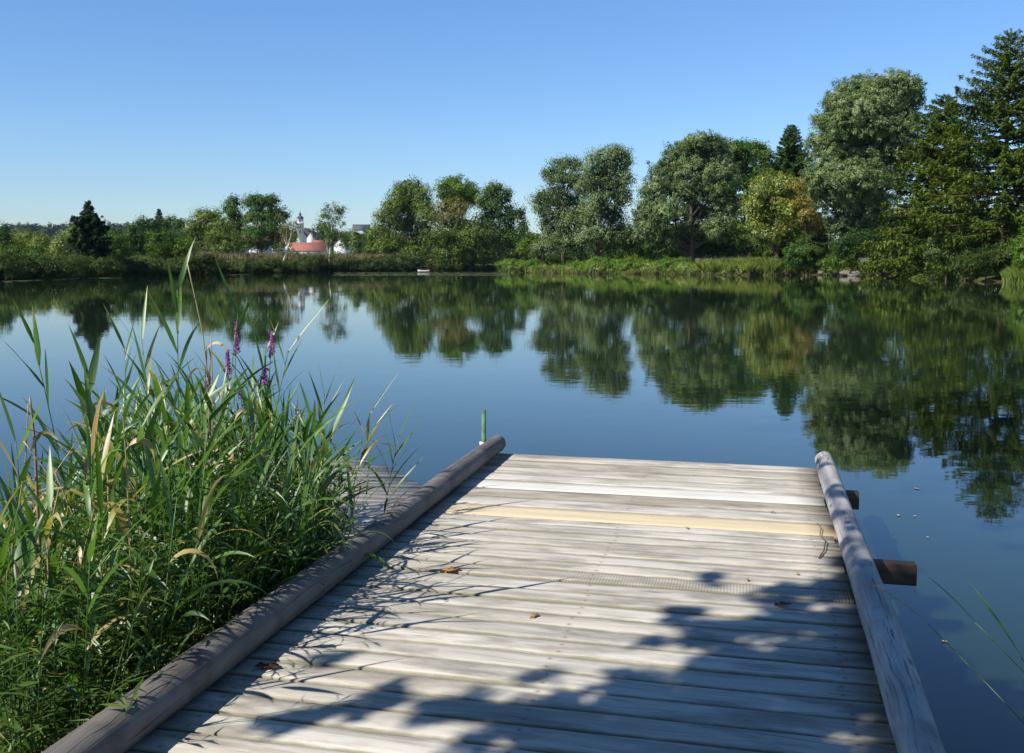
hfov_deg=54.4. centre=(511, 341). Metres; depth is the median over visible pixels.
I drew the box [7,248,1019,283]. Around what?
ground
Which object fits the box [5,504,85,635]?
reed
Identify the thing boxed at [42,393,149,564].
reed
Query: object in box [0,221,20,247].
round tree
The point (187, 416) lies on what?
reed
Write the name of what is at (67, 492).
reed
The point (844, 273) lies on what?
shore stone
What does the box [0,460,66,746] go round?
reed
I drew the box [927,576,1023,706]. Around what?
reed
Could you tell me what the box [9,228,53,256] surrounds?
willow tree
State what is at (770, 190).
maple tree
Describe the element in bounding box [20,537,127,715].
reed
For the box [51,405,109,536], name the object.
reed
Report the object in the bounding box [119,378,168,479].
reed
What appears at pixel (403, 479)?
reed
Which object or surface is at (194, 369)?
dry cane
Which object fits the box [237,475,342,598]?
reed
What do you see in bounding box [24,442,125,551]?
reed
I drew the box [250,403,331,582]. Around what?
reed
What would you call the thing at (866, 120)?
willow tree
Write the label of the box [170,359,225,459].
reed
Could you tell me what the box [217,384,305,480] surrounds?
reed
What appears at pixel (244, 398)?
reed
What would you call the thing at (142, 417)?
reed
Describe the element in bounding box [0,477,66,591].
reed
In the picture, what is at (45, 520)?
reed
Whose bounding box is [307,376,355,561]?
reed
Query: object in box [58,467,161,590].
reed
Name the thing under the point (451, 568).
fallen leaf
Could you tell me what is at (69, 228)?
poplar tree
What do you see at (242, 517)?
reed
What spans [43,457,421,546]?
platform
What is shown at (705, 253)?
round tree
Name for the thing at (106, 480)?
reed
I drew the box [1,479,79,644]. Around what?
reed
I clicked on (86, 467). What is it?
dry cane
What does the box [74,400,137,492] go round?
reed
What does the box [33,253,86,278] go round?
shrub
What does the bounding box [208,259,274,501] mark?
reed
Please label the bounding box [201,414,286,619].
reed
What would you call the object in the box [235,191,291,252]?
oak tree
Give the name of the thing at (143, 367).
reed
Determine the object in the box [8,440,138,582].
reed
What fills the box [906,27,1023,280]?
spruce tree
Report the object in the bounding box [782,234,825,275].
shrub
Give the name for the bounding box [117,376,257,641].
reed
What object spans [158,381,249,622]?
reed
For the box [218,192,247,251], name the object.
ash tree
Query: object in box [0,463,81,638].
reed
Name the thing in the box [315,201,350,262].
birch tree
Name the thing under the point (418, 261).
shrub
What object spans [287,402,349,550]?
reed
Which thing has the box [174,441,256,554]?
reed
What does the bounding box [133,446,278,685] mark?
reed
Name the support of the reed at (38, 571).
on the ground at (990, 278)
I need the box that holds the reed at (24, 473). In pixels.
[0,393,57,611]
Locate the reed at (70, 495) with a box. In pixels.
[33,450,130,534]
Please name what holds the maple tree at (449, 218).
on the ground at (990, 278)
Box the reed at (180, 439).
[108,364,241,585]
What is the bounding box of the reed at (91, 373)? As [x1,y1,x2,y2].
[69,326,135,548]
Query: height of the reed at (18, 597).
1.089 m
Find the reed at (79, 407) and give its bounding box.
[59,399,114,493]
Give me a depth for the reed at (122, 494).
3.93 m
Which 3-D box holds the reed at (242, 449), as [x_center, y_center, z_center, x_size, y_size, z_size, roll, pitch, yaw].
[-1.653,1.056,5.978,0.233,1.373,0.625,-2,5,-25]
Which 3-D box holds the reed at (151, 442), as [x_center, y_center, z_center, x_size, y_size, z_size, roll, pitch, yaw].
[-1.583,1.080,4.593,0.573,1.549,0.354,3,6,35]
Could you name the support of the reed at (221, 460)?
in the water
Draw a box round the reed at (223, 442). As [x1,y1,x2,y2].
[183,362,271,520]
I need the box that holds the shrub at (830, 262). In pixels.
[816,251,861,275]
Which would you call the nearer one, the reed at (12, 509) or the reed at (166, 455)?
the reed at (12, 509)
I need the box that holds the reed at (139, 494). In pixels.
[69,435,188,564]
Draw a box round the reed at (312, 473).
[283,419,318,559]
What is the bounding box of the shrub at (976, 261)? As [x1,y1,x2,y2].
[946,232,1023,281]
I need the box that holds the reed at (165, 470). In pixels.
[98,398,223,584]
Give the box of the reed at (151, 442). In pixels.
[123,411,209,615]
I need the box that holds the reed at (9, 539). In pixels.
[0,510,90,744]
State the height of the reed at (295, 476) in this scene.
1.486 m
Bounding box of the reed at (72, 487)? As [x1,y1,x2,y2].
[59,453,155,593]
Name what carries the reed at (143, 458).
in the water
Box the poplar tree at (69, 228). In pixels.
[57,221,77,241]
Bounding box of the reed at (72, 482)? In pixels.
[21,437,111,554]
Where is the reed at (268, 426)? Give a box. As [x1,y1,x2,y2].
[250,393,290,540]
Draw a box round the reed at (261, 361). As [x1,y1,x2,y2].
[238,313,278,493]
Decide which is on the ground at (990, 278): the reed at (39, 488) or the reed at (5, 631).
the reed at (5, 631)
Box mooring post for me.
[479,410,485,444]
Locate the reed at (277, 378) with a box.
[242,301,327,532]
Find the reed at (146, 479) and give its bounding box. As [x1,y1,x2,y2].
[69,394,216,618]
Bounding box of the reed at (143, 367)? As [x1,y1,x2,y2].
[102,285,185,508]
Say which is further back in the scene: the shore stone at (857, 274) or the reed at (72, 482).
the shore stone at (857, 274)
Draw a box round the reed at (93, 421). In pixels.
[56,367,156,707]
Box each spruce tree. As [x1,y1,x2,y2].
[67,200,112,259]
[152,209,165,250]
[739,124,838,263]
[849,93,1010,279]
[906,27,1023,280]
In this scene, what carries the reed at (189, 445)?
in the water
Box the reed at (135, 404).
[120,378,180,480]
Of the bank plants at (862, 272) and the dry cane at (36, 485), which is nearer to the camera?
the dry cane at (36, 485)
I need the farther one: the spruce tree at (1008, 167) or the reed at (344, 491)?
the spruce tree at (1008, 167)
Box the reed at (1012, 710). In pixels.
[867,582,1023,723]
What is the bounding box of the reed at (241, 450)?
[214,421,295,565]
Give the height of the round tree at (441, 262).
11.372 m
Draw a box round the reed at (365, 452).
[340,406,396,535]
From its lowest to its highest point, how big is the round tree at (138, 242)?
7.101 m
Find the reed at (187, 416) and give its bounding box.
[126,373,257,610]
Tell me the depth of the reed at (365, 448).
5.57 m
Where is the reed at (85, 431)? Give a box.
[83,389,87,500]
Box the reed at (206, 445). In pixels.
[168,421,234,591]
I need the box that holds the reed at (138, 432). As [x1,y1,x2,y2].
[121,392,175,474]
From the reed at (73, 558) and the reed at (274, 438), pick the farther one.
the reed at (274, 438)
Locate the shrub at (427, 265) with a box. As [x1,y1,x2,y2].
[421,258,437,270]
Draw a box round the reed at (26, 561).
[0,513,85,724]
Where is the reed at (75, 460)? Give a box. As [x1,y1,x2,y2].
[64,433,90,512]
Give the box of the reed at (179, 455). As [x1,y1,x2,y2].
[128,429,191,603]
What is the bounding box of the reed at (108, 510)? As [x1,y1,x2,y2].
[94,452,176,665]
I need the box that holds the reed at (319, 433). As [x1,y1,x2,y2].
[297,417,330,514]
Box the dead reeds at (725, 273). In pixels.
[505,269,790,274]
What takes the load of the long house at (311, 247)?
on the ground at (990, 278)
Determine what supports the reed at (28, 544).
on the ground at (990, 278)
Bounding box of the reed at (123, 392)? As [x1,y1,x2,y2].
[103,304,135,461]
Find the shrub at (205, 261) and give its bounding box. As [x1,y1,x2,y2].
[138,250,222,274]
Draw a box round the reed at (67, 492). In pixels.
[5,457,101,604]
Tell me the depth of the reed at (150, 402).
5.50 m
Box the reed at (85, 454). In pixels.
[52,393,138,551]
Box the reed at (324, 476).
[274,450,352,565]
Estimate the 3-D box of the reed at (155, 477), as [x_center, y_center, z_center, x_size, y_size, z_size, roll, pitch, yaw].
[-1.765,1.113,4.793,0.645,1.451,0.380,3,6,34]
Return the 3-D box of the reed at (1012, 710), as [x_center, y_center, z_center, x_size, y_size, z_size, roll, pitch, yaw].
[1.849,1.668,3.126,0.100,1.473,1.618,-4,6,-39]
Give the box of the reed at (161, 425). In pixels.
[119,370,191,475]
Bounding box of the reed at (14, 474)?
[3,445,16,502]
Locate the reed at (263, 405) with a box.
[230,364,281,473]
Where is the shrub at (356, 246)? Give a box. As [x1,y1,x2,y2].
[346,228,365,254]
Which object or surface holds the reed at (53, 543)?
in the water
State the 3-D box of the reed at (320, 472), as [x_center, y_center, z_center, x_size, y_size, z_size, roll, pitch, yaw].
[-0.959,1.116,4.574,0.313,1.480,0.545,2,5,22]
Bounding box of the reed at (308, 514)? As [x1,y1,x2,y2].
[261,410,340,589]
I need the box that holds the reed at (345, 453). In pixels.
[276,438,364,581]
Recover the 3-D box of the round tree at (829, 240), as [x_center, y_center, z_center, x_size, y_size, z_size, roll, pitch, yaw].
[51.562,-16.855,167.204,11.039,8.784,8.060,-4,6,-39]
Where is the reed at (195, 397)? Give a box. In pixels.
[173,362,206,427]
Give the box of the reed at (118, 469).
[41,372,185,695]
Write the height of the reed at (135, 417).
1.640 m
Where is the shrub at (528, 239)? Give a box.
[511,231,538,259]
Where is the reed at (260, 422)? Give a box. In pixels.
[226,401,333,568]
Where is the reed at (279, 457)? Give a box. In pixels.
[231,422,328,542]
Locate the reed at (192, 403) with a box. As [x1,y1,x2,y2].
[164,362,248,505]
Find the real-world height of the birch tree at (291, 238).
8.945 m
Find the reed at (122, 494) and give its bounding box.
[62,427,221,663]
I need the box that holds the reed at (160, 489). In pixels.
[82,412,248,640]
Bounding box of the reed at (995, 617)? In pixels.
[968,581,1023,661]
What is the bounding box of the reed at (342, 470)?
[304,440,362,495]
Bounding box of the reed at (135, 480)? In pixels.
[112,429,145,567]
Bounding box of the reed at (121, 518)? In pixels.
[58,459,216,672]
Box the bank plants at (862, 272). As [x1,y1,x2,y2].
[782,263,983,279]
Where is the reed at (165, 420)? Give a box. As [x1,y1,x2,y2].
[105,368,246,650]
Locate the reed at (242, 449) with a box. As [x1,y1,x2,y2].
[231,413,247,517]
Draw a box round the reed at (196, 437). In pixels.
[121,401,276,643]
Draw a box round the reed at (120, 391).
[66,369,135,489]
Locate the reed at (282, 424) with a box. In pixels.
[260,396,310,488]
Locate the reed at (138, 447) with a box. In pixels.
[71,359,192,649]
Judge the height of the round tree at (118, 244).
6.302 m
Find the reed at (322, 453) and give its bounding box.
[291,430,362,534]
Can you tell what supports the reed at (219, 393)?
in the water
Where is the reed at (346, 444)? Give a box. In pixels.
[292,427,365,534]
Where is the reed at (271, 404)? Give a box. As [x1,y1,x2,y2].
[269,386,280,456]
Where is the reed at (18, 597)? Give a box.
[0,531,71,751]
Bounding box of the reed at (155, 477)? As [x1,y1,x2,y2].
[131,441,160,553]
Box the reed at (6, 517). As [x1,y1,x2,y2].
[0,489,35,547]
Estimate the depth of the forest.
1076.35 m
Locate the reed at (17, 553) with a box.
[0,490,96,721]
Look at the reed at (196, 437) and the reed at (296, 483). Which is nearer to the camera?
the reed at (196, 437)
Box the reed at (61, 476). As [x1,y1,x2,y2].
[32,444,86,494]
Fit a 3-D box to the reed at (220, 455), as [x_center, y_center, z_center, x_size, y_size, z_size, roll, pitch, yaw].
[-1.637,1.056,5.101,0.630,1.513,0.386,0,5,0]
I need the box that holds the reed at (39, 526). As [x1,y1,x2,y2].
[0,504,69,661]
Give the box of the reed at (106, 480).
[63,424,128,557]
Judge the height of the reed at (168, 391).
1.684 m
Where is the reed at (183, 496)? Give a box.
[123,450,229,640]
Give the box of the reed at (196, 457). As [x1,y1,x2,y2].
[174,431,228,591]
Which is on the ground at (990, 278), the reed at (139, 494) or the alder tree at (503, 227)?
the alder tree at (503, 227)
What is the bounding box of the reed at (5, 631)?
[0,627,43,737]
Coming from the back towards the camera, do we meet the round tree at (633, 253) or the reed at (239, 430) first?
the round tree at (633, 253)
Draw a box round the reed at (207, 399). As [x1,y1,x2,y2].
[193,368,286,569]
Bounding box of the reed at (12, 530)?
[1,495,29,558]
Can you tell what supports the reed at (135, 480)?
in the water
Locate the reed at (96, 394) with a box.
[81,364,148,465]
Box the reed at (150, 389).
[118,355,181,462]
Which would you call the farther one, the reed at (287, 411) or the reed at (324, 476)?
the reed at (287, 411)
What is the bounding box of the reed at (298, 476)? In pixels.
[267,457,344,527]
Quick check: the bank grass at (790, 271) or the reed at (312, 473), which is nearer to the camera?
the reed at (312, 473)
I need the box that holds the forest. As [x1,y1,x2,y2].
[0,220,1006,257]
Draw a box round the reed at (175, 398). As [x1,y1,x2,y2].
[150,378,188,485]
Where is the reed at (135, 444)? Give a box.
[125,420,176,518]
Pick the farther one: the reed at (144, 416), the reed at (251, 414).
the reed at (144, 416)
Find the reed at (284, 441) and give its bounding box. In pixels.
[272,415,297,498]
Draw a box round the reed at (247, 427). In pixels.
[234,401,264,467]
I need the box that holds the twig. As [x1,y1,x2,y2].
[817,523,825,558]
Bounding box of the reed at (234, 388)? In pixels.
[191,367,274,555]
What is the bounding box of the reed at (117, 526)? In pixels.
[2,484,195,709]
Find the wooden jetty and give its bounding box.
[42,435,944,752]
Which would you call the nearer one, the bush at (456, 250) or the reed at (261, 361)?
the reed at (261, 361)
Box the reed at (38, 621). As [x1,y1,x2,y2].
[0,476,92,720]
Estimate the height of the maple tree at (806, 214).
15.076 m
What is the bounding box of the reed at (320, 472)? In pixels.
[280,431,347,578]
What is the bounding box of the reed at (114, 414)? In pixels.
[80,395,146,577]
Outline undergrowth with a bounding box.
[0,445,366,752]
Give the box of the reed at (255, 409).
[236,389,282,448]
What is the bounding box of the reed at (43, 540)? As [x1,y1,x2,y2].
[5,524,44,593]
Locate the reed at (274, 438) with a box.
[244,415,295,527]
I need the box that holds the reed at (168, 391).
[156,363,235,533]
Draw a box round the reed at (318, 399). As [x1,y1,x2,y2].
[299,357,344,509]
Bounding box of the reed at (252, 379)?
[242,355,258,461]
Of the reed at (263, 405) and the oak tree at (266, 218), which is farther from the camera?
the oak tree at (266, 218)
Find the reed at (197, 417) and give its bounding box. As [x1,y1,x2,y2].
[193,383,241,455]
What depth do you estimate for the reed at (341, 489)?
5.13 m
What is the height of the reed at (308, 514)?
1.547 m
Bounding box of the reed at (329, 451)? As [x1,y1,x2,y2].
[268,427,362,518]
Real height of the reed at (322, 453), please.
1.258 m
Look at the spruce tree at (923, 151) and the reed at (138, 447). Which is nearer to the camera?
the reed at (138, 447)
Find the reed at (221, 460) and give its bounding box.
[161,439,244,573]
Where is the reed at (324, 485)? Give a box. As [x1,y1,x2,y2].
[263,444,377,589]
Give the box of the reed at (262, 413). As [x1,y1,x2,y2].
[235,380,299,486]
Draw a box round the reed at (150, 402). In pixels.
[139,393,172,448]
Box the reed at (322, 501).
[285,450,343,565]
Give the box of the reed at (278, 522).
[241,488,302,588]
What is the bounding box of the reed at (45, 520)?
[3,486,86,584]
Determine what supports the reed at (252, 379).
in the water
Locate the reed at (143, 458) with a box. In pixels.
[112,407,181,535]
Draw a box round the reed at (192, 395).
[171,368,230,530]
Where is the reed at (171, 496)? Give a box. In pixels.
[126,446,216,567]
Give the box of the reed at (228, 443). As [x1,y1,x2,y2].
[210,412,279,528]
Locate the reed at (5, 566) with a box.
[0,484,30,655]
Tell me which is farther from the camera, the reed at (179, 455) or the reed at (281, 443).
the reed at (281, 443)
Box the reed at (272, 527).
[243,444,301,583]
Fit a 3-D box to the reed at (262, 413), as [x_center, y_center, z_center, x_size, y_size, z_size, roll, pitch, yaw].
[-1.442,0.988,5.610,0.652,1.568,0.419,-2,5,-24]
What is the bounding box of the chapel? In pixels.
[306,233,315,241]
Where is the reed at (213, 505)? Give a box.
[164,455,270,556]
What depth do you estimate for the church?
694.39 m
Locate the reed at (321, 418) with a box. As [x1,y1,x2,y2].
[266,392,340,582]
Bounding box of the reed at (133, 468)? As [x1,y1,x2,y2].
[112,444,156,493]
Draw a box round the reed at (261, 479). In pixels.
[226,441,293,606]
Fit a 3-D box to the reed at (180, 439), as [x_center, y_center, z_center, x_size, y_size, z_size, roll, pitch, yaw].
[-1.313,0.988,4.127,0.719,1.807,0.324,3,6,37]
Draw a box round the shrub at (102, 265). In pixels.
[84,254,127,277]
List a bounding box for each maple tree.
[424,195,481,264]
[714,136,776,257]
[739,168,805,258]
[784,170,826,274]
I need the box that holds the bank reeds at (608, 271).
[504,265,712,274]
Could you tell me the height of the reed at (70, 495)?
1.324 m
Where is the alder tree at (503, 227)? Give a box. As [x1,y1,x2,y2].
[472,177,532,261]
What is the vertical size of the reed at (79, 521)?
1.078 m
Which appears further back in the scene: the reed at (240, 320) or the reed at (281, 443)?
the reed at (281, 443)
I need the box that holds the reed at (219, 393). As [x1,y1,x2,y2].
[199,362,231,426]
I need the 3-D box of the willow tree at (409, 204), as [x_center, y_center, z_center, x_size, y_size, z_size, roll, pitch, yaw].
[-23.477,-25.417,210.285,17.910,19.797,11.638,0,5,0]
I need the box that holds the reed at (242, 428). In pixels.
[227,386,312,559]
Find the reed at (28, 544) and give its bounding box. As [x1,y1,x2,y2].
[5,539,53,678]
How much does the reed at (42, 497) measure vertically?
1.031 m
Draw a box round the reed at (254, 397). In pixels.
[241,379,280,490]
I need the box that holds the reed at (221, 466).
[190,437,254,557]
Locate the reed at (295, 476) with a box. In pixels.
[273,389,319,513]
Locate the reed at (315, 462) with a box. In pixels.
[281,422,343,567]
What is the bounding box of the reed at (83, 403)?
[0,380,152,627]
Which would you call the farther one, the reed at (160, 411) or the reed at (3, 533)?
the reed at (160, 411)
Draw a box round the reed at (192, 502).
[130,434,230,633]
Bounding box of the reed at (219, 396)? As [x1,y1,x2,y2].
[190,351,238,473]
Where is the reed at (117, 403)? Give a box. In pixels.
[81,379,140,508]
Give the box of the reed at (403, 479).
[367,400,419,512]
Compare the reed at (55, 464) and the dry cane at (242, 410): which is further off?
the reed at (55, 464)
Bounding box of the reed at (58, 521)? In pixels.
[34,484,79,557]
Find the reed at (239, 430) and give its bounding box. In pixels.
[213,373,290,533]
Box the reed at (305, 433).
[296,411,357,554]
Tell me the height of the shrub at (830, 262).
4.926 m
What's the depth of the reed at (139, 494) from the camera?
4.71 m
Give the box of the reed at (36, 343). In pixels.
[3,298,73,536]
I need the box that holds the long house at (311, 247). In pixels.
[291,242,328,253]
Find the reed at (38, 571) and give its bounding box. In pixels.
[0,480,110,690]
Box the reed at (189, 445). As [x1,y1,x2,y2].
[124,388,253,512]
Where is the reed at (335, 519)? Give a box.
[313,447,409,573]
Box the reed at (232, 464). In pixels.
[159,410,268,560]
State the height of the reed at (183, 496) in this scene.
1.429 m
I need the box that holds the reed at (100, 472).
[17,412,186,699]
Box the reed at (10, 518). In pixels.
[0,488,63,569]
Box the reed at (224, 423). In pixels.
[182,385,288,529]
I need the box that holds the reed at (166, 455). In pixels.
[134,376,244,583]
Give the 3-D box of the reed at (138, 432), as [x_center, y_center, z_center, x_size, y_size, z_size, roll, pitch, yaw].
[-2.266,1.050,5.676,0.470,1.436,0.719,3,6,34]
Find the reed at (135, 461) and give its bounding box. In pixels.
[105,448,223,519]
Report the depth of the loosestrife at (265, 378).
5.43 m
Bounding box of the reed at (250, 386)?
[229,352,284,463]
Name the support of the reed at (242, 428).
in the water
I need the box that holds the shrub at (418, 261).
[364,251,432,270]
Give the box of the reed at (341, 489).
[282,466,382,560]
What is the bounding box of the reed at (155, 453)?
[127,426,182,565]
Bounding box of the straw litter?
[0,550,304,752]
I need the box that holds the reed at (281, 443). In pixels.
[230,425,302,517]
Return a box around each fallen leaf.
[254,662,278,668]
[442,566,460,570]
[774,601,791,605]
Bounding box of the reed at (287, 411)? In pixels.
[257,386,319,491]
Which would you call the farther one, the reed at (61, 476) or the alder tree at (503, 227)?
the alder tree at (503, 227)
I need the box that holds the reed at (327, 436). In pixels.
[277,403,354,548]
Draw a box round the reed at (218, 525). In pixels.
[146,460,234,649]
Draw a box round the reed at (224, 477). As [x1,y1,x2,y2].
[183,463,236,600]
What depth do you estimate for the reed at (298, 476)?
5.46 m
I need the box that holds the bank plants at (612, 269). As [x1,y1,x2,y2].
[501,261,782,274]
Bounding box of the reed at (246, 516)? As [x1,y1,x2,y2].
[200,456,299,613]
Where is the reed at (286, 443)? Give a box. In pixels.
[280,409,306,467]
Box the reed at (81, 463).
[57,423,143,535]
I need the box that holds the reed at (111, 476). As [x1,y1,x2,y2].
[94,462,220,597]
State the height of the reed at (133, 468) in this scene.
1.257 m
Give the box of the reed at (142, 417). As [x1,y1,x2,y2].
[92,387,172,508]
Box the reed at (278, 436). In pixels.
[261,369,308,527]
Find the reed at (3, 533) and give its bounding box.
[0,486,73,632]
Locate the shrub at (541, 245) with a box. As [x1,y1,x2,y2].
[525,233,561,264]
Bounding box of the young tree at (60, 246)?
[44,230,72,257]
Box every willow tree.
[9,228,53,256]
[176,205,231,252]
[201,213,243,254]
[360,174,441,263]
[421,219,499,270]
[524,152,594,263]
[570,143,640,257]
[627,129,745,263]
[799,65,927,264]
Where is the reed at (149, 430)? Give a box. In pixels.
[87,385,245,656]
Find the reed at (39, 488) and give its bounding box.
[11,451,44,537]
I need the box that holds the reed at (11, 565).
[0,541,53,701]
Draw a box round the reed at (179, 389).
[170,363,213,455]
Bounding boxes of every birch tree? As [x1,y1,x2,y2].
[273,219,300,259]
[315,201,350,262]
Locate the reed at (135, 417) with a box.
[74,391,216,553]
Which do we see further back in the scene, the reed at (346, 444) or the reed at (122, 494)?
the reed at (346, 444)
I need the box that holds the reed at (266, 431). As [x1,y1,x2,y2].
[234,382,329,521]
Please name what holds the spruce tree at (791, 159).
on the ground at (990, 278)
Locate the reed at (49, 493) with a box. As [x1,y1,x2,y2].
[7,448,129,721]
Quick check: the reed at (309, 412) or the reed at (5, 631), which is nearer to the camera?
the reed at (5, 631)
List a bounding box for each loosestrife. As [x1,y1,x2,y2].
[204,376,215,486]
[220,349,230,495]
[226,321,245,460]
[238,391,252,499]
[255,331,275,578]
[259,367,283,519]
[289,409,302,531]
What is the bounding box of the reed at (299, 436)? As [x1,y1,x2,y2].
[262,409,311,508]
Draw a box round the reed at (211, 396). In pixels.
[131,375,259,618]
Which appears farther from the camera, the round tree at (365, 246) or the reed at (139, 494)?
the round tree at (365, 246)
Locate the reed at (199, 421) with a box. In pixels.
[165,362,248,489]
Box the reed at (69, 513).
[44,472,111,596]
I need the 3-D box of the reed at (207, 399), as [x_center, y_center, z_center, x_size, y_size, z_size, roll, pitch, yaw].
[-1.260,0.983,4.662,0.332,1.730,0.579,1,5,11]
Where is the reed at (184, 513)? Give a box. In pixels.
[172,477,222,634]
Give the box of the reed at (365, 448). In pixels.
[321,374,400,546]
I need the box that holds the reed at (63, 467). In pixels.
[37,435,127,522]
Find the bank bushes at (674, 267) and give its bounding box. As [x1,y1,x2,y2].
[508,260,756,274]
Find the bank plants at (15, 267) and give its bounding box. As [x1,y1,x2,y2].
[0,250,415,280]
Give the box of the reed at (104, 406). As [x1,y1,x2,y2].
[71,388,137,555]
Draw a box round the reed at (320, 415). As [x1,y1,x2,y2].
[304,401,374,535]
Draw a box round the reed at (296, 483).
[272,406,382,565]
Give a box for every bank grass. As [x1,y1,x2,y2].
[0,557,298,751]
[365,263,500,270]
[779,261,926,274]
[998,263,1023,283]
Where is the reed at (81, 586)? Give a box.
[3,497,167,721]
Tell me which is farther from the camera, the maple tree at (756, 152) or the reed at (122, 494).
the maple tree at (756, 152)
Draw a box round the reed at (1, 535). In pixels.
[0,498,64,548]
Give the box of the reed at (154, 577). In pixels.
[111,417,272,671]
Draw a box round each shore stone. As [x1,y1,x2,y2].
[839,270,851,275]
[847,271,859,275]
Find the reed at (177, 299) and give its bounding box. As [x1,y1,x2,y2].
[148,237,199,505]
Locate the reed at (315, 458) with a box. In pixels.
[275,410,366,571]
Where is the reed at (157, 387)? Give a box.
[132,369,205,640]
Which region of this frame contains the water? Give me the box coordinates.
[0,270,1023,752]
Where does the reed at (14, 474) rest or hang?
in the water
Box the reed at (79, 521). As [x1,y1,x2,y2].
[57,491,105,544]
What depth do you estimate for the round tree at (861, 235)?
122.50 m
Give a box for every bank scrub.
[1,268,208,279]
[206,264,410,274]
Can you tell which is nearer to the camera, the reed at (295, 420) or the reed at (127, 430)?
the reed at (127, 430)
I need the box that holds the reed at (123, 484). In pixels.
[38,437,201,667]
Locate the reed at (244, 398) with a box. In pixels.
[222,374,294,537]
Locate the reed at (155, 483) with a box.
[124,425,187,683]
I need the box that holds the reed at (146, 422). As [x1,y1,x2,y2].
[119,381,197,452]
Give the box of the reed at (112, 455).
[32,402,142,678]
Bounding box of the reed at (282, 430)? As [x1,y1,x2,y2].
[260,406,341,567]
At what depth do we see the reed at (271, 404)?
6.70 m
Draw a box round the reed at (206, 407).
[167,353,269,571]
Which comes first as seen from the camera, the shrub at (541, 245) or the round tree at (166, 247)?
the round tree at (166, 247)
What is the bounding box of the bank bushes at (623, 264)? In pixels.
[494,254,789,272]
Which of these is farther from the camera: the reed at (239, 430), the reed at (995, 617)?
the reed at (239, 430)
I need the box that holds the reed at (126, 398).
[108,376,162,503]
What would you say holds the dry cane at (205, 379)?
in the water
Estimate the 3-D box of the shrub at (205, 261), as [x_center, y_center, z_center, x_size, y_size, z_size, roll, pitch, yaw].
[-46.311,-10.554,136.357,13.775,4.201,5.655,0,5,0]
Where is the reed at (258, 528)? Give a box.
[194,396,366,619]
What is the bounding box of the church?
[296,213,309,241]
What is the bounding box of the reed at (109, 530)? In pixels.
[30,454,159,620]
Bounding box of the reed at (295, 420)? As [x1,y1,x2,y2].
[290,392,327,475]
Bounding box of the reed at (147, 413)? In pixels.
[147,395,150,439]
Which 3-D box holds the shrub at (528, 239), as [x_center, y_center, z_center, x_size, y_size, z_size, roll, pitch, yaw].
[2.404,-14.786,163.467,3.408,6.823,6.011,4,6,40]
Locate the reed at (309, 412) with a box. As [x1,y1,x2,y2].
[290,381,346,524]
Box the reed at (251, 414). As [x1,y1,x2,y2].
[200,381,309,616]
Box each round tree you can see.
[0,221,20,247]
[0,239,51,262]
[103,225,137,257]
[120,222,157,256]
[132,211,185,252]
[144,227,200,259]
[312,221,337,239]
[335,227,382,248]
[349,238,380,252]
[424,241,459,263]
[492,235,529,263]
[519,233,557,262]
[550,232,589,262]
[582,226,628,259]
[615,222,643,257]
[622,237,658,262]
[635,234,697,260]
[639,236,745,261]
[679,218,731,259]
[724,232,756,259]
[814,217,838,256]
[828,219,918,261]
[828,227,870,259]
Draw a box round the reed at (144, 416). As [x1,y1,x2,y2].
[131,385,145,437]
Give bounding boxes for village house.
[244,235,271,252]
[333,238,352,253]
[352,224,370,253]
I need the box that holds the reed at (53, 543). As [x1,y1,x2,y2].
[24,517,171,702]
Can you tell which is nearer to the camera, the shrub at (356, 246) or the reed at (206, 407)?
the reed at (206, 407)
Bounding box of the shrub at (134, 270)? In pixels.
[129,261,147,275]
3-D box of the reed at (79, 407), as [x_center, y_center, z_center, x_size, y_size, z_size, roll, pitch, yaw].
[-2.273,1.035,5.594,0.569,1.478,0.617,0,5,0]
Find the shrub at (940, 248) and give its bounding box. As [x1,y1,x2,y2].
[917,233,982,279]
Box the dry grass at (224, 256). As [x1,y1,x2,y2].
[177,251,407,262]
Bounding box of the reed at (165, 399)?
[110,376,176,501]
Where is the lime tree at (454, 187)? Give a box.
[430,173,481,263]
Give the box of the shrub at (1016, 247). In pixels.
[1006,225,1023,270]
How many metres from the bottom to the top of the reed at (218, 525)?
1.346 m
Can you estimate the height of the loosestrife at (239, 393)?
1.485 m
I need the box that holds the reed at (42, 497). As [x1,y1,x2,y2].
[2,476,73,555]
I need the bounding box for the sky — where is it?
[0,0,1023,239]
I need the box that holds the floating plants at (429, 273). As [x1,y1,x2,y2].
[7,272,507,282]
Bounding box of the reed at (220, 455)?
[170,445,246,488]
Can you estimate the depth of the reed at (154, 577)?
3.57 m
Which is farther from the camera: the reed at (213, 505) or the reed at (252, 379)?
the reed at (252, 379)
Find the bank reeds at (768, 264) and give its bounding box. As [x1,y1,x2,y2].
[694,255,785,274]
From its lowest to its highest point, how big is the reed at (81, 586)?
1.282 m
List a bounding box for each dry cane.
[11,403,28,641]
[23,430,62,618]
[26,482,74,539]
[29,398,42,594]
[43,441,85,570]
[61,446,99,624]
[67,423,137,607]
[72,509,93,623]
[81,401,154,688]
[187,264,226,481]
[188,335,237,461]
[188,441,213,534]
[196,394,254,542]
[203,347,206,436]
[233,393,284,519]
[234,407,261,510]
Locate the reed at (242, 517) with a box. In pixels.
[207,426,304,627]
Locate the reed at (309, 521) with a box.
[255,439,360,572]
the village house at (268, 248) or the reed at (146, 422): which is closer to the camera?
the reed at (146, 422)
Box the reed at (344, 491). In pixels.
[331,446,398,532]

